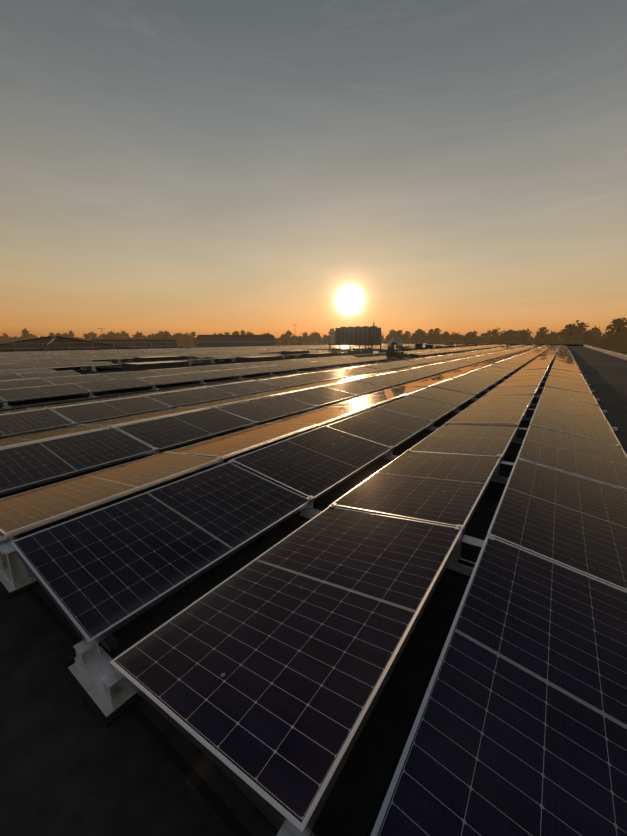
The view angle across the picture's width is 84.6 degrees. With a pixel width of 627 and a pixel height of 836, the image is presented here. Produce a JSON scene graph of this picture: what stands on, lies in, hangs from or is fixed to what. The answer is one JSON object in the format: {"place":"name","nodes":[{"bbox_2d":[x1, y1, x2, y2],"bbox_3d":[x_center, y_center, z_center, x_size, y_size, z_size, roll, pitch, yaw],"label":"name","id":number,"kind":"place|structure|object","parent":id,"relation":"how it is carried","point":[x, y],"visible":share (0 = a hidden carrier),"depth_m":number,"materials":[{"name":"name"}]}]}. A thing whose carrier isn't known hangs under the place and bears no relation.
{"place":"outdoors","nodes":[
{"label":"outdoors","id":0,"kind":"place"},
{"bbox_2d":[0,336,5,343],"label":"tree","id":1,"kind":"object","parent":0,"point":[1,338],"visible":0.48,"depth_m":311.73,"materials":[{"name":"green plant"}]},
{"bbox_2d":[2,337,15,342],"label":"tree","id":2,"kind":"object","parent":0,"point":[10,339],"visible":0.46,"depth_m":303.16,"materials":[{"name":"green plant"}]},
{"bbox_2d":[21,328,32,339],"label":"tree","id":3,"kind":"object","parent":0,"point":[25,334],"visible":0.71,"depth_m":325.33,"materials":[{"name":"green plant"}]},
{"bbox_2d":[0,336,127,350],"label":"building","id":4,"kind":"structure","parent":0,"point":[55,343],"depth_m":68.94,"materials":[{"name":"brick"}]},
{"bbox_2d":[82,333,89,340],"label":"tree","id":5,"kind":"object","parent":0,"point":[87,337],"visible":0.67,"depth_m":347.74,"materials":[{"name":"green plant"}]},
{"bbox_2d":[103,333,114,338],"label":"tree","id":6,"kind":"object","parent":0,"point":[107,336],"visible":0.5,"depth_m":332.04,"materials":[{"name":"green plant"}]},
{"bbox_2d":[90,339,177,347],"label":"building","id":7,"kind":"structure","parent":0,"point":[156,343],"depth_m":102.08,"materials":[{"name":"metal"}]},
{"bbox_2d":[132,331,143,338],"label":"tree","id":8,"kind":"object","parent":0,"point":[137,335],"visible":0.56,"depth_m":375.61,"materials":[{"name":"green plant"}]},
{"bbox_2d":[161,331,171,338],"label":"tree","id":9,"kind":"object","parent":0,"point":[165,335],"visible":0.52,"depth_m":345.21,"materials":[{"name":"green plant"}]},
{"bbox_2d":[178,338,186,346],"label":"tree","id":10,"kind":"object","parent":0,"point":[182,343],"visible":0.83,"depth_m":343.78,"materials":[{"name":"green plant"}]},
{"bbox_2d":[180,332,192,346],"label":"tree","id":11,"kind":"object","parent":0,"point":[187,337],"visible":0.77,"depth_m":366.18,"materials":[{"name":"green plant"}]},
{"bbox_2d":[195,335,275,346],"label":"building","id":12,"kind":"structure","parent":0,"point":[215,340],"depth_m":137.53,"materials":[{"name":"metal"}]},
{"bbox_2d":[284,337,291,344],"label":"tree","id":13,"kind":"object","parent":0,"point":[287,339],"visible":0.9,"depth_m":332.72,"materials":[{"name":"green plant"}]},
{"bbox_2d":[297,337,304,344],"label":"tree","id":14,"kind":"object","parent":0,"point":[301,342],"visible":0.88,"depth_m":334.26,"materials":[{"name":"green plant"}]},
{"bbox_2d":[303,336,311,344],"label":"tree","id":15,"kind":"object","parent":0,"point":[306,340],"visible":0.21,"depth_m":345.00,"materials":[{"name":"green plant"}]},
{"bbox_2d":[308,337,317,343],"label":"tree","id":16,"kind":"object","parent":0,"point":[312,340],"visible":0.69,"depth_m":325.81,"materials":[{"name":"green plant"}]},
{"bbox_2d":[0,0,626,338],"label":"sky","id":17,"kind":"structure","parent":0,"point":[202,167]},
{"bbox_2d":[309,332,320,342],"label":"tree","id":18,"kind":"object","parent":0,"point":[317,335],"visible":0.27,"depth_m":383.99,"materials":[{"name":"green plant"}]},
{"bbox_2d":[323,336,330,343],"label":"tree","id":19,"kind":"object","parent":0,"point":[327,340],"visible":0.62,"depth_m":323.88,"materials":[{"name":"green plant"}]},
{"bbox_2d":[389,329,396,335],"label":"tree","id":20,"kind":"object","parent":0,"point":[392,332],"visible":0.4,"depth_m":426.77,"materials":[{"name":"green plant"}]},
{"bbox_2d":[394,330,402,336],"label":"tree","id":21,"kind":"object","parent":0,"point":[398,333],"visible":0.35,"depth_m":323.21,"materials":[{"name":"green plant"}]},
{"bbox_2d":[395,335,406,342],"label":"tree","id":22,"kind":"object","parent":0,"point":[401,338],"visible":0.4,"depth_m":298.66,"materials":[{"name":"green plant"}]},
{"bbox_2d":[409,329,420,342],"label":"tree","id":23,"kind":"object","parent":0,"point":[414,339],"visible":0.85,"depth_m":300.18,"materials":[{"name":"green plant"}]},
{"bbox_2d":[419,335,425,342],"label":"tree","id":24,"kind":"object","parent":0,"point":[422,340],"visible":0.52,"depth_m":287.25,"materials":[{"name":"green plant"}]},
{"bbox_2d":[425,332,434,343],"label":"tree","id":25,"kind":"object","parent":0,"point":[429,339],"visible":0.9,"depth_m":280.03,"materials":[{"name":"green plant"}]},
{"bbox_2d":[434,333,438,343],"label":"tree","id":26,"kind":"object","parent":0,"point":[436,336],"visible":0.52,"depth_m":287.52,"materials":[{"name":"green plant"}]},
{"bbox_2d":[440,331,448,343],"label":"tree","id":27,"kind":"object","parent":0,"point":[446,333],"visible":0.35,"depth_m":297.52,"materials":[{"name":"green plant"}]},
{"bbox_2d":[442,334,458,343],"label":"tree","id":28,"kind":"object","parent":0,"point":[446,339],"visible":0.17,"depth_m":292.05,"materials":[{"name":"green plant"}]},
{"bbox_2d":[448,333,461,343],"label":"tree","id":29,"kind":"object","parent":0,"point":[453,340],"visible":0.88,"depth_m":270.38,"materials":[{"name":"green plant"}]},
{"bbox_2d":[415,343,508,348],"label":"roof cabinets","id":30,"kind":"object","parent":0,"point":[418,345],"visible":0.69,"depth_m":50.57,"materials":[{"name":"grey metal"}]},
{"bbox_2d":[459,335,469,343],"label":"tree","id":31,"kind":"object","parent":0,"point":[462,339],"visible":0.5,"depth_m":275.67,"materials":[{"name":"green plant"}]},
{"bbox_2d":[463,332,475,343],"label":"tree","id":32,"kind":"object","parent":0,"point":[470,336],"visible":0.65,"depth_m":270.49,"materials":[{"name":"green plant"}]},
{"bbox_2d":[476,335,482,343],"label":"tree","id":33,"kind":"object","parent":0,"point":[479,340],"visible":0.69,"depth_m":266.82,"materials":[{"name":"green plant"}]},
{"bbox_2d":[482,336,487,343],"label":"tree","id":34,"kind":"object","parent":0,"point":[484,338],"visible":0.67,"depth_m":307.44,"materials":[{"name":"green plant"}]},
{"bbox_2d":[481,333,489,339],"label":"tree","id":35,"kind":"object","parent":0,"point":[485,335],"visible":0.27,"depth_m":369.70,"materials":[{"name":"green plant"}]},
{"bbox_2d":[485,337,496,343],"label":"tree","id":36,"kind":"object","parent":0,"point":[492,341],"visible":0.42,"depth_m":255.16,"materials":[{"name":"green plant"}]},
{"bbox_2d":[488,327,499,338],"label":"tree","id":37,"kind":"object","parent":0,"point":[493,333],"visible":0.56,"depth_m":283.82,"materials":[{"name":"green plant"}]},
{"bbox_2d":[496,337,503,343],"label":"tree","id":38,"kind":"object","parent":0,"point":[499,339],"visible":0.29,"depth_m":257.77,"materials":[{"name":"green plant"}]},
{"bbox_2d":[501,332,511,343],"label":"tree","id":39,"kind":"object","parent":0,"point":[507,337],"visible":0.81,"depth_m":246.53,"materials":[{"name":"green plant"}]},
{"bbox_2d":[495,330,520,343],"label":"tree","id":40,"kind":"object","parent":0,"point":[502,333],"visible":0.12,"depth_m":263.95,"materials":[{"name":"green plant"}]},
{"bbox_2d":[510,335,521,343],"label":"tree","id":41,"kind":"object","parent":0,"point":[514,340],"visible":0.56,"depth_m":250.95,"materials":[{"name":"green plant"}]},
{"bbox_2d":[520,334,528,343],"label":"tree","id":42,"kind":"object","parent":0,"point":[524,339],"visible":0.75,"depth_m":241.15,"materials":[{"name":"green plant"}]},
{"bbox_2d":[518,328,532,343],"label":"tree","id":43,"kind":"object","parent":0,"point":[524,332],"visible":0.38,"depth_m":284.45,"materials":[{"name":"green plant"}]},
{"bbox_2d":[532,333,542,343],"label":"tree","id":44,"kind":"object","parent":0,"point":[538,338],"visible":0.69,"depth_m":236.54,"materials":[{"name":"green plant"}]},
{"bbox_2d":[532,327,550,343],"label":"tree","id":45,"kind":"object","parent":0,"point":[543,334],"visible":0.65,"depth_m":248.75,"materials":[{"name":"green plant"}]},
{"bbox_2d":[547,332,561,343],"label":"tree","id":46,"kind":"object","parent":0,"point":[555,340],"visible":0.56,"depth_m":221.33,"materials":[{"name":"green plant"}]},
{"bbox_2d":[557,323,580,343],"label":"tree","id":47,"kind":"object","parent":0,"point":[570,329],"visible":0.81,"depth_m":201.38,"materials":[{"name":"green plant"}]},
{"bbox_2d":[565,339,574,343],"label":"tree","id":48,"kind":"object","parent":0,"point":[570,342],"visible":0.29,"depth_m":197.74,"materials":[{"name":"green plant"}]},
{"bbox_2d":[568,320,588,344],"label":"tree","id":49,"kind":"object","parent":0,"point":[581,327],"visible":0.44,"depth_m":202.58,"materials":[{"name":"green plant"}]},
{"bbox_2d":[576,330,594,345],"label":"tree","id":50,"kind":"object","parent":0,"point":[586,335],"visible":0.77,"depth_m":180.65,"materials":[{"name":"green plant"}]},
{"bbox_2d":[587,325,600,341],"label":"tree","id":51,"kind":"object","parent":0,"point":[594,331],"visible":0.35,"depth_m":225.49,"materials":[{"name":"green plant"}]},
{"bbox_2d":[594,330,626,350],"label":"tree","id":52,"kind":"object","parent":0,"point":[611,335],"visible":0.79,"depth_m":159.20,"materials":[{"name":"green plant"}]},
{"bbox_2d":[602,318,626,343],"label":"tree","id":53,"kind":"object","parent":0,"point":[618,324],"visible":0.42,"depth_m":170.02,"materials":[{"name":"green plant"}]},
{"bbox_2d":[608,341,623,352],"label":"tree","id":54,"kind":"object","parent":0,"point":[620,351],"visible":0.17,"depth_m":158.90,"materials":[{"name":"green plant"}]},
{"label":"hall walls","id":55,"kind":"object","parent":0,"visible":0},
{"bbox_2d":[0,345,626,835],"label":"roof","id":56,"kind":"structure","parent":55,"relation":"on","point":[70,765],"depth_m":1.37,"materials":[{"name":"metal"}]},
{"bbox_2d":[0,345,514,411],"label":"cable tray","id":57,"kind":"object","parent":56,"relation":"on","point":[126,394],"visible":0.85,"depth_m":9.86,"materials":[{"name":"metal"}]},
{"bbox_2d":[7,341,580,349],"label":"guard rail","id":58,"kind":"object","parent":56,"relation":"on","point":[167,342],"visible":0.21,"depth_m":46.10,"materials":[{"name":"grey metal"}]},
{"bbox_2d":[121,344,489,371],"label":"skylights","id":59,"kind":"object","parent":56,"relation":"on","point":[150,363],"visible":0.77,"depth_m":21.77,"materials":[{"name":"grey"}]},
{"bbox_2d":[0,343,626,359],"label":"roof parapet","id":60,"kind":"structure","parent":56,"relation":"on","point":[616,354],"depth_m":46.87,"materials":[{"name":"grey concrete"}]},
{"bbox_2d":[0,344,626,835],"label":"pv array","id":61,"kind":"object","parent":56,"relation":"on","point":[260,682],"visible":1,"depth_m":2.04,"materials":[{"name":"black glass"}]},
{"bbox_2d":[328,326,381,350],"bbox_3d":[5.171,-9.938,43.348,6.260,3.090,3.160,9,16,34],"label":"rooftop hvac unit","id":62,"kind":"object","parent":56,"relation":"on","point":[362,335],"visible":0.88,"depth_m":42.22,"materials":[{"name":"metal"}]},
{"bbox_2d":[386,338,403,357],"bbox_3d":[6.736,-5.777,28.419,1.289,1.616,1.200,9,16,34],"label":"gooseneck vent","id":63,"kind":"object","parent":56,"relation":"on","point":[398,343],"visible":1,"depth_m":28.12,"materials":[{"name":"metal"}]}
]}

